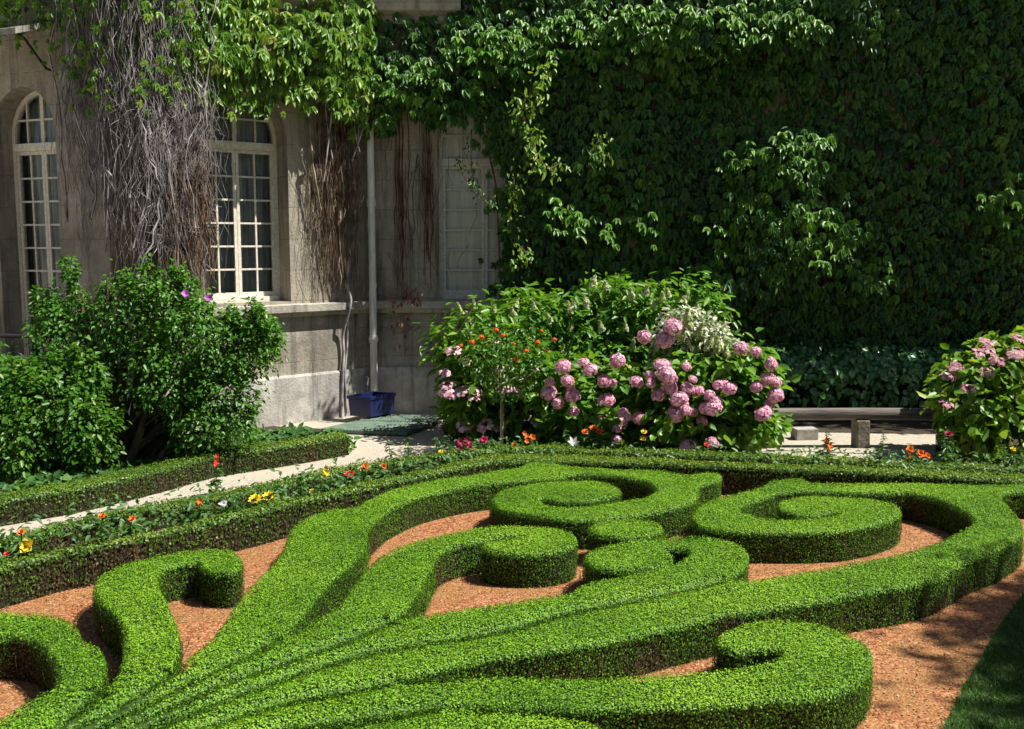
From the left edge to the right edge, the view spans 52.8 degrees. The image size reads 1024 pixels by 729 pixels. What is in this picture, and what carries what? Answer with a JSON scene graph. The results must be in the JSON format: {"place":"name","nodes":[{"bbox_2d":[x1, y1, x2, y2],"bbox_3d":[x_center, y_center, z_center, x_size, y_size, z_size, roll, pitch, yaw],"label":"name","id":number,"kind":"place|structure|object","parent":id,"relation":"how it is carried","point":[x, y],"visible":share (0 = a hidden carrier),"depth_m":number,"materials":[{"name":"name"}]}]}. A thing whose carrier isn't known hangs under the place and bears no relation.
{"place":"outdoors","nodes":[
{"label":"outdoors","id":0,"kind":"place"},
{"bbox_2d":[0,413,1012,542],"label":"ground","id":1,"kind":"structure","parent":0,"point":[370,447],"depth_m":12.04,"materials":[{"name":"beige gravel"}]},
{"bbox_2d":[2,551,18,562],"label":"border flower","id":2,"kind":"object","parent":1,"relation":"on","point":[6,554],"visible":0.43,"depth_m":7.64,"materials":[{"name":"red plant"}]},
{"bbox_2d":[8,528,30,558],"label":"border flower","id":3,"kind":"object","parent":1,"relation":"on","point":[18,543],"visible":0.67,"depth_m":7.69,"materials":[{"name":"green plant"}]},
{"bbox_2d":[13,538,40,558],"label":"border flower","id":4,"kind":"object","parent":1,"relation":"on","point":[25,547],"visible":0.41,"depth_m":7.72,"materials":[{"name":"yellow plant"}]},
{"bbox_2d":[92,512,117,544],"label":"border flower","id":5,"kind":"object","parent":1,"relation":"on","point":[101,531],"visible":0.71,"depth_m":8.28,"materials":[{"name":"green plant"}]},
{"bbox_2d":[119,515,144,539],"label":"border flower","id":6,"kind":"object","parent":1,"relation":"on","point":[133,528],"visible":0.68,"depth_m":8.47,"materials":[{"name":"green plant"}]},
{"bbox_2d":[0,426,320,473],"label":"planting bed","id":7,"kind":"object","parent":1,"relation":"on","point":[274,427],"depth_m":13.73,"materials":[{"name":"soil"}]},
{"bbox_2d":[0,334,34,448],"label":"iron railing","id":8,"kind":"object","parent":7,"relation":"on","point":[13,336],"visible":0.19,"depth_m":11.93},
{"bbox_2d":[0,340,47,456],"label":"bushy plant","id":9,"kind":"object","parent":7,"relation":"on","point":[4,375],"visible":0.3,"depth_m":10.64,"materials":[{"name":"green plant"}]},
{"bbox_2d":[0,335,131,481],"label":"bushy plant","id":10,"kind":"object","parent":7,"relation":"on","point":[54,432],"visible":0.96,"depth_m":10.40,"materials":[{"name":"green plant"}]},
{"bbox_2d":[11,253,291,466],"bbox_3d":[-3.891,0.005,11.140,3.012,2.413,1.364,0,7,0],"label":"flowering shrub","id":11,"kind":"object","parent":7,"relation":"on","point":[157,418],"visible":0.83,"depth_m":10.99,"materials":[{"name":"green plant"}]},
{"bbox_2d":[0,422,342,493],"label":"ground ivy","id":12,"kind":"object","parent":7,"relation":"on","point":[291,432],"visible":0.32,"depth_m":11.05,"materials":[{"name":"green plant"}]},
{"bbox_2d":[132,430,361,469],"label":"path weeds","id":13,"kind":"object","parent":7,"relation":"on","point":[350,442],"visible":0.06,"depth_m":12.37,"materials":[{"name":"green plant"}]},
{"bbox_2d":[0,431,350,526],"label":"border hedge","id":14,"kind":"object","parent":1,"relation":"on","point":[49,501],"visible":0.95,"depth_m":10.32,"materials":[{"name":"green plant"}]},
{"bbox_2d":[191,498,209,521],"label":"border flower","id":15,"kind":"object","parent":1,"relation":"on","point":[199,500],"visible":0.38,"depth_m":8.86,"materials":[{"name":"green plant"}]},
{"bbox_2d":[206,453,225,493],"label":"border flower","id":16,"kind":"object","parent":1,"relation":"on","point":[220,472],"visible":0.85,"depth_m":10.13,"materials":[{"name":"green plant"}]},
{"bbox_2d":[213,499,235,518],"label":"border flower","id":17,"kind":"object","parent":1,"relation":"on","point":[223,502],"visible":0.48,"depth_m":9.06,"materials":[{"name":"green plant"}]},
{"bbox_2d":[248,492,275,510],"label":"border flower","id":18,"kind":"object","parent":1,"relation":"on","point":[256,496],"visible":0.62,"depth_m":9.37,"materials":[{"name":"yellow plant"}]},
{"bbox_2d":[269,478,284,504],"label":"leafy stem","id":19,"kind":"object","parent":1,"relation":"on","point":[277,481],"visible":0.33,"depth_m":9.60,"materials":[{"name":"green plant"}]},
{"bbox_2d":[291,471,310,499],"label":"leafy stem","id":20,"kind":"object","parent":1,"relation":"on","point":[301,491],"visible":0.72,"depth_m":9.78,"materials":[{"name":"green plant"}]},
{"bbox_2d":[303,488,323,496],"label":"border flower","id":21,"kind":"object","parent":1,"relation":"on","point":[313,491],"visible":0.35,"depth_m":9.96,"materials":[{"name":"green plant"}]},
{"bbox_2d":[314,465,335,493],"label":"border flower","id":22,"kind":"object","parent":1,"relation":"on","point":[324,489],"visible":0.65,"depth_m":10.07,"materials":[{"name":"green plant"}]},
{"bbox_2d":[339,470,355,487],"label":"border flower","id":23,"kind":"object","parent":1,"relation":"on","point":[350,477],"visible":0.46,"depth_m":10.32,"materials":[{"name":"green plant"}]},
{"bbox_2d":[355,463,374,484],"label":"border flower","id":24,"kind":"object","parent":1,"relation":"on","point":[364,466],"visible":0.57,"depth_m":10.43,"materials":[{"name":"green plant"}]},
{"bbox_2d":[321,421,435,435],"bbox_3d":[-1.767,0.835,13.721,1.341,0.052,0.782,1,7,12],"label":"ribbed panel","id":25,"kind":"object","parent":1,"relation":"on","point":[396,428],"visible":0.86,"depth_m":13.59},
{"bbox_2d":[375,463,392,478],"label":"border flower","id":26,"kind":"object","parent":1,"relation":"on","point":[383,467],"visible":0.37,"depth_m":10.59,"materials":[{"name":"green plant"}]},
{"bbox_2d":[384,440,396,460],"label":"leafy stem","id":27,"kind":"object","parent":1,"relation":"on","point":[389,449],"visible":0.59,"depth_m":10.91,"materials":[{"name":"green plant"}]},
{"bbox_2d":[359,414,439,424],"bbox_3d":[-1.524,0.760,14.345,1.104,0.052,0.560,1,7,6],"label":"ribbed panel","id":28,"kind":"object","parent":1,"relation":"on","point":[407,418],"visible":0.7,"depth_m":14.27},
{"bbox_2d":[347,391,395,416],"bbox_3d":[-1.962,0.555,14.452,0.369,0.285,0.613,5,8,36],"label":"plastic crate","id":29,"kind":"object","parent":28,"relation":"on","point":[372,404],"visible":1,"depth_m":14.31,"materials":[{"name":"blue plastic"}]},
{"bbox_2d":[402,437,415,457],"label":"leafy stem","id":30,"kind":"object","parent":1,"relation":"on","point":[408,447],"visible":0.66,"depth_m":11.07,"materials":[{"name":"green plant"}]},
{"bbox_2d":[432,437,443,453],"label":"leafy stem","id":31,"kind":"object","parent":1,"relation":"on","point":[436,447],"visible":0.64,"depth_m":11.19,"materials":[{"name":"green plant"}]},
{"bbox_2d":[438,449,448,465],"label":"border flower","id":32,"kind":"object","parent":1,"relation":"on","point":[441,451],"visible":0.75,"depth_m":11.12,"materials":[{"name":"green plant"}]},
{"bbox_2d":[443,434,453,453],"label":"leafy stem","id":33,"kind":"object","parent":1,"relation":"on","point":[444,443],"visible":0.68,"depth_m":11.32,"materials":[{"name":"green plant"}]},
{"bbox_2d":[452,436,471,453],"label":"border flower","id":34,"kind":"object","parent":1,"relation":"on","point":[461,443],"visible":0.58,"depth_m":11.30,"materials":[{"name":"pink plant"}]},
{"bbox_2d":[478,436,490,449],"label":"border flower","id":35,"kind":"object","parent":1,"relation":"on","point":[484,440],"visible":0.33,"depth_m":11.47,"materials":[{"name":"pink plant"}]},
{"bbox_2d":[450,321,556,444],"bbox_3d":[-0.059,0.282,12.103,1.353,1.560,0.801,0,7,0],"label":"standard lantana","id":36,"kind":"object","parent":1,"relation":"on","point":[493,347],"visible":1,"depth_m":12.04,"materials":[{"name":"green plant"}]},
{"bbox_2d":[0,0,1023,433],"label":"stone building","id":37,"kind":"structure","parent":1,"relation":"on","point":[260,190],"depth_m":14.19,"materials":[{"name":"stone"}]},
{"bbox_2d":[12,91,65,369],"bbox_3d":[-6.103,-1.747,13.722,1.420,4.000,0.292,3,8,25],"label":"window","id":38,"kind":"structure","parent":37,"relation":"in","point":[37,201],"depth_m":13.81,"materials":[{"name":"glass"}]},
{"bbox_2d":[43,0,233,308],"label":"dead vine","id":39,"kind":"object","parent":37,"relation":"attached to","point":[154,186],"visible":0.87,"depth_m":12.38,"materials":[{"name":"grey plant"}]},
{"bbox_2d":[0,0,383,143],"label":"wall creeper","id":40,"kind":"object","parent":37,"relation":"attached to","point":[291,63],"depth_m":13.03,"materials":[{"name":"green plant"}]},
{"bbox_2d":[201,92,280,303],"bbox_3d":[-3.718,-2.231,13.770,1.520,3.090,0.292,-6,9,-42],"label":"window","id":41,"kind":"structure","parent":37,"relation":"in","point":[252,262],"depth_m":13.93,"materials":[{"name":"paint"}]},
{"bbox_2d":[293,64,368,417],"bbox_3d":[-2.398,-1.668,14.322,1.316,4.904,0.343,-6,9,-41],"label":"dead vine","id":42,"kind":"object","parent":37,"relation":"attached to","point":[331,165],"visible":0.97,"depth_m":14.25,"materials":[{"name":"brown plant"}]},
{"bbox_2d":[378,108,478,353],"bbox_3d":[-1.177,-1.947,14.688,1.556,3.729,0.195,0,7,0],"label":"dead vine","id":43,"kind":"object","parent":37,"relation":"attached to","point":[426,241],"visible":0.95,"depth_m":14.71,"materials":[{"name":"brown plant"}]},
{"bbox_2d":[438,107,529,298],"bbox_3d":[-0.399,-2.324,14.924,1.620,3.040,0.158,0,7,0],"label":"window","id":44,"kind":"structure","parent":37,"relation":"in","point":[458,213],"depth_m":14.99,"materials":[{"name":"grey glass"}]},
{"bbox_2d":[361,0,1023,363],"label":"wall creeper","id":45,"kind":"object","parent":37,"relation":"attached to","point":[766,225],"depth_m":14.36,"materials":[{"name":"green plant"}]},
{"bbox_2d":[0,443,1023,559],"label":"flower bed","id":46,"kind":"object","parent":1,"relation":"on","point":[54,541],"visible":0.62,"depth_m":10.56,"materials":[{"name":"green plant"}]},
{"bbox_2d":[0,432,1023,560],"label":"bedding foliage","id":47,"kind":"object","parent":1,"relation":"on","point":[184,518],"visible":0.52,"depth_m":9.96,"materials":[{"name":"green plant"}]},
{"bbox_2d":[0,494,1023,728],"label":"parterre bed","id":48,"kind":"object","parent":1,"relation":"on","point":[891,699],"depth_m":6.81,"materials":[{"name":"orange gravel"}]},
{"bbox_2d":[0,611,111,728],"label":"box scroll","id":49,"kind":"object","parent":48,"relation":"on","point":[60,665],"visible":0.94,"depth_m":5.63,"materials":[{"name":"green plant"}]},
{"bbox_2d":[59,547,245,728],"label":"box scroll","id":50,"kind":"object","parent":48,"relation":"on","point":[137,629],"visible":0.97,"depth_m":6.42,"materials":[{"name":"green plant"}]},
{"bbox_2d":[103,522,578,728],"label":"box scroll","id":51,"kind":"object","parent":48,"relation":"on","point":[407,582],"visible":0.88,"depth_m":7.07,"materials":[{"name":"green plant"}]},
{"bbox_2d":[75,461,722,728],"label":"box scroll","id":52,"kind":"object","parent":48,"relation":"on","point":[322,561],"visible":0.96,"depth_m":8.51,"materials":[{"name":"green plant"}]},
{"bbox_2d":[127,533,750,728],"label":"box scroll","id":53,"kind":"object","parent":48,"relation":"on","point":[631,571],"visible":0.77,"depth_m":6.45,"materials":[{"name":"green plant"}]},
{"bbox_2d":[282,706,600,728],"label":"box scroll","id":54,"kind":"object","parent":48,"relation":"on","point":[449,720],"visible":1,"depth_m":4.84,"materials":[{"name":"green plant"}]},
{"bbox_2d":[0,452,1023,608],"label":"border hedge","id":55,"kind":"object","parent":48,"relation":"on","point":[26,578],"visible":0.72,"depth_m":8.88,"materials":[{"name":"green plant"}]},
{"bbox_2d":[2,529,1023,728],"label":"leaf clippings","id":56,"kind":"object","parent":48,"relation":"on","point":[654,673],"visible":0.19,"depth_m":6.54,"materials":[{"name":"green plant"}]},
{"bbox_2d":[200,617,873,728],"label":"box scroll","id":57,"kind":"object","parent":48,"relation":"on","point":[785,674],"visible":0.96,"depth_m":5.14,"materials":[{"name":"green plant"}]},
{"bbox_2d":[148,477,1023,728],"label":"box scroll","id":58,"kind":"object","parent":48,"relation":"on","point":[793,521],"visible":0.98,"depth_m":6.70,"materials":[{"name":"green plant"}]},
{"bbox_2d":[587,518,664,554],"bbox_3d":[0.894,1.397,8.105,0.635,0.324,0.514,0,7,0],"label":"box button","id":59,"kind":"object","parent":48,"relation":"on","point":[610,532],"visible":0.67,"depth_m":8.00,"materials":[{"name":"green plant"}]},
{"bbox_2d":[520,431,529,446],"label":"border flower","id":60,"kind":"object","parent":1,"relation":"on","point":[525,434],"visible":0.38,"depth_m":11.64,"materials":[{"name":"orange plant"}]},
{"bbox_2d":[529,434,534,444],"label":"border flower","id":61,"kind":"object","parent":1,"relation":"on","point":[531,437],"visible":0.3,"depth_m":11.65,"materials":[{"name":"orange plant"}]},
{"bbox_2d":[562,430,570,446],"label":"leafy stem","id":62,"kind":"object","parent":1,"relation":"on","point":[568,443],"visible":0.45,"depth_m":11.72,"materials":[{"name":"green plant"}]},
{"bbox_2d":[566,437,580,447],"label":"border flower","id":63,"kind":"object","parent":1,"relation":"on","point":[573,442],"visible":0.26,"depth_m":11.66,"materials":[{"name":"white plant"}]},
{"bbox_2d":[580,428,593,447],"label":"border flower","id":64,"kind":"object","parent":1,"relation":"on","point":[585,431],"visible":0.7,"depth_m":11.61,"materials":[{"name":"green plant"}]},
{"bbox_2d":[586,425,598,447],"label":"border flower","id":65,"kind":"object","parent":1,"relation":"on","point":[593,427],"visible":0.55,"depth_m":11.62,"materials":[{"name":"green plant"}]},
{"bbox_2d":[591,428,606,448],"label":"border flower","id":66,"kind":"object","parent":1,"relation":"on","point":[599,431],"visible":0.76,"depth_m":11.59,"materials":[{"name":"green plant"}]},
{"bbox_2d":[633,435,651,449],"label":"border flower","id":67,"kind":"object","parent":1,"relation":"on","point":[640,443],"visible":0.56,"depth_m":11.51,"materials":[{"name":"green plant"}]},
{"bbox_2d":[639,428,651,449],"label":"border flower","id":68,"kind":"object","parent":1,"relation":"on","point":[646,440],"visible":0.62,"depth_m":11.51,"materials":[{"name":"green plant"}]},
{"bbox_2d":[698,443,713,452],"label":"border flower","id":69,"kind":"object","parent":1,"relation":"on","point":[706,444],"visible":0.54,"depth_m":11.38,"materials":[{"name":"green plant"}]},
{"bbox_2d":[442,416,1022,453],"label":"flower bed","id":70,"kind":"object","parent":1,"relation":"on","point":[892,426],"visible":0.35,"depth_m":13.88,"materials":[{"name":"soil"}]},
{"bbox_2d":[426,323,581,444],"bbox_3d":[-0.097,0.263,13.044,2.074,1.584,1.293,0,7,0],"label":"lacecap hydrangea","id":71,"kind":"object","parent":70,"relation":"on","point":[455,414],"visible":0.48,"depth_m":12.69,"materials":[{"name":"green plant"}]},
{"bbox_2d":[413,266,753,431],"bbox_3d":[0.927,-0.184,13.447,4.340,2.190,2.048,0,7,0],"label":"panicle hydrangea","id":72,"kind":"object","parent":70,"relation":"on","point":[623,326],"visible":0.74,"depth_m":13.15,"materials":[{"name":"green plant"}]},
{"bbox_2d":[505,330,664,449],"bbox_3d":[0.916,0.328,12.400,2.023,1.598,1.523,0,7,0],"label":"mophead hydrangea","id":73,"kind":"object","parent":70,"relation":"on","point":[573,402],"visible":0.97,"depth_m":12.09,"materials":[{"name":"green plant"}]},
{"bbox_2d":[639,304,743,382],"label":"variegated shrub","id":74,"kind":"object","parent":70,"relation":"on","point":[700,332],"visible":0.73,"depth_m":12.15,"materials":[{"name":"white plant"}]},
{"bbox_2d":[619,318,801,453],"bbox_3d":[2.325,0.290,12.032,2.155,1.757,1.456,0,7,0],"label":"mophead hydrangea","id":75,"kind":"object","parent":70,"relation":"on","point":[737,397],"visible":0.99,"depth_m":11.73,"materials":[{"name":"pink plant"}]},
{"bbox_2d":[625,327,1023,407],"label":"ivy hedge","id":76,"kind":"object","parent":70,"relation":"on","point":[850,373],"visible":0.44,"depth_m":14.35,"materials":[{"name":"green plant"}]},
{"bbox_2d":[916,324,1023,463],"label":"fading hydrangea","id":77,"kind":"object","parent":70,"relation":"on","point":[982,412],"visible":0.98,"depth_m":11.68,"materials":[{"name":"green plant"}]},
{"bbox_2d":[820,437,832,458],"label":"border flower","id":78,"kind":"object","parent":1,"relation":"on","point":[828,444],"visible":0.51,"depth_m":11.08,"materials":[{"name":"orange plant"}]},
{"bbox_2d":[820,430,834,455],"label":"leafy stem","id":79,"kind":"object","parent":1,"relation":"on","point":[827,449],"visible":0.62,"depth_m":11.10,"materials":[{"name":"green plant"}]},
{"bbox_2d":[767,432,934,455],"bbox_3d":[4.274,0.964,12.879,2.207,0.001,1.419,1,7,10],"label":"gravel strip","id":80,"kind":"object","parent":1,"relation":"on","point":[894,442],"visible":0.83,"depth_m":12.77,"materials":[{"name":"beige gravel"}]},
{"bbox_2d":[791,426,818,440],"bbox_3d":[3.702,0.876,13.062,0.290,0.150,0.200,-1,7,-7],"label":"stone block","id":81,"kind":"object","parent":80,"relation":"on","point":[805,433],"depth_m":12.97,"materials":[{"name":"stone"}]},
{"bbox_2d":[762,408,960,448],"bbox_3d":[4.243,0.782,12.532,2.555,0.516,0.189,0,7,0],"label":"log bench","id":82,"kind":"object","parent":80,"relation":"on","point":[860,418],"visible":0.65,"depth_m":12.44,"materials":[{"name":"grey wood"}]},
{"bbox_2d":[875,431,887,461],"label":"leafy stem","id":83,"kind":"object","parent":1,"relation":"on","point":[882,445],"visible":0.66,"depth_m":11.03,"materials":[{"name":"green plant"}]},
{"bbox_2d":[903,445,917,462],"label":"border flower","id":84,"kind":"object","parent":1,"relation":"on","point":[909,449],"visible":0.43,"depth_m":10.85,"materials":[{"name":"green plant"}]},
{"bbox_2d":[916,449,924,461],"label":"border flower","id":85,"kind":"object","parent":1,"relation":"on","point":[920,453],"visible":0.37,"depth_m":10.85,"materials":[{"name":"orange plant"}]},
{"bbox_2d":[922,452,931,463],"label":"border flower","id":86,"kind":"object","parent":1,"relation":"on","point":[927,456],"visible":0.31,"depth_m":10.81,"materials":[{"name":"orange plant"}]},
{"bbox_2d":[934,427,950,463],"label":"leafy stem","id":87,"kind":"object","parent":1,"relation":"on","point":[943,444],"visible":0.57,"depth_m":10.92,"materials":[{"name":"green plant"}]},
{"bbox_2d":[936,431,957,464],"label":"border flower","id":88,"kind":"object","parent":1,"relation":"on","point":[948,447],"visible":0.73,"depth_m":10.81,"materials":[{"name":"green plant"}]},
{"bbox_2d":[949,440,960,461],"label":"leafy stem","id":89,"kind":"object","parent":1,"relation":"on","point":[956,448],"visible":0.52,"depth_m":10.86,"materials":[{"name":"green plant"}]},
{"bbox_2d":[997,447,1008,464],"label":"leafy stem","id":90,"kind":"object","parent":1,"relation":"on","point":[1006,452],"visible":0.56,"depth_m":10.75,"materials":[{"name":"green plant"}]},
{"bbox_2d":[1002,447,1022,466],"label":"border flower","id":91,"kind":"object","parent":1,"relation":"on","point":[1011,456],"visible":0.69,"depth_m":10.63,"materials":[{"name":"green plant"}]},
{"bbox_2d":[1015,447,1023,464],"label":"leafy stem","id":92,"kind":"object","parent":1,"relation":"on","point":[1021,450],"visible":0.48,"depth_m":10.68,"materials":[{"name":"green plant"}]},
{"bbox_2d":[936,592,1023,728],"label":"lawn","id":93,"kind":"structure","parent":0,"point":[990,691],"depth_m":5.77,"materials":[{"name":"green plant"}]}
]}

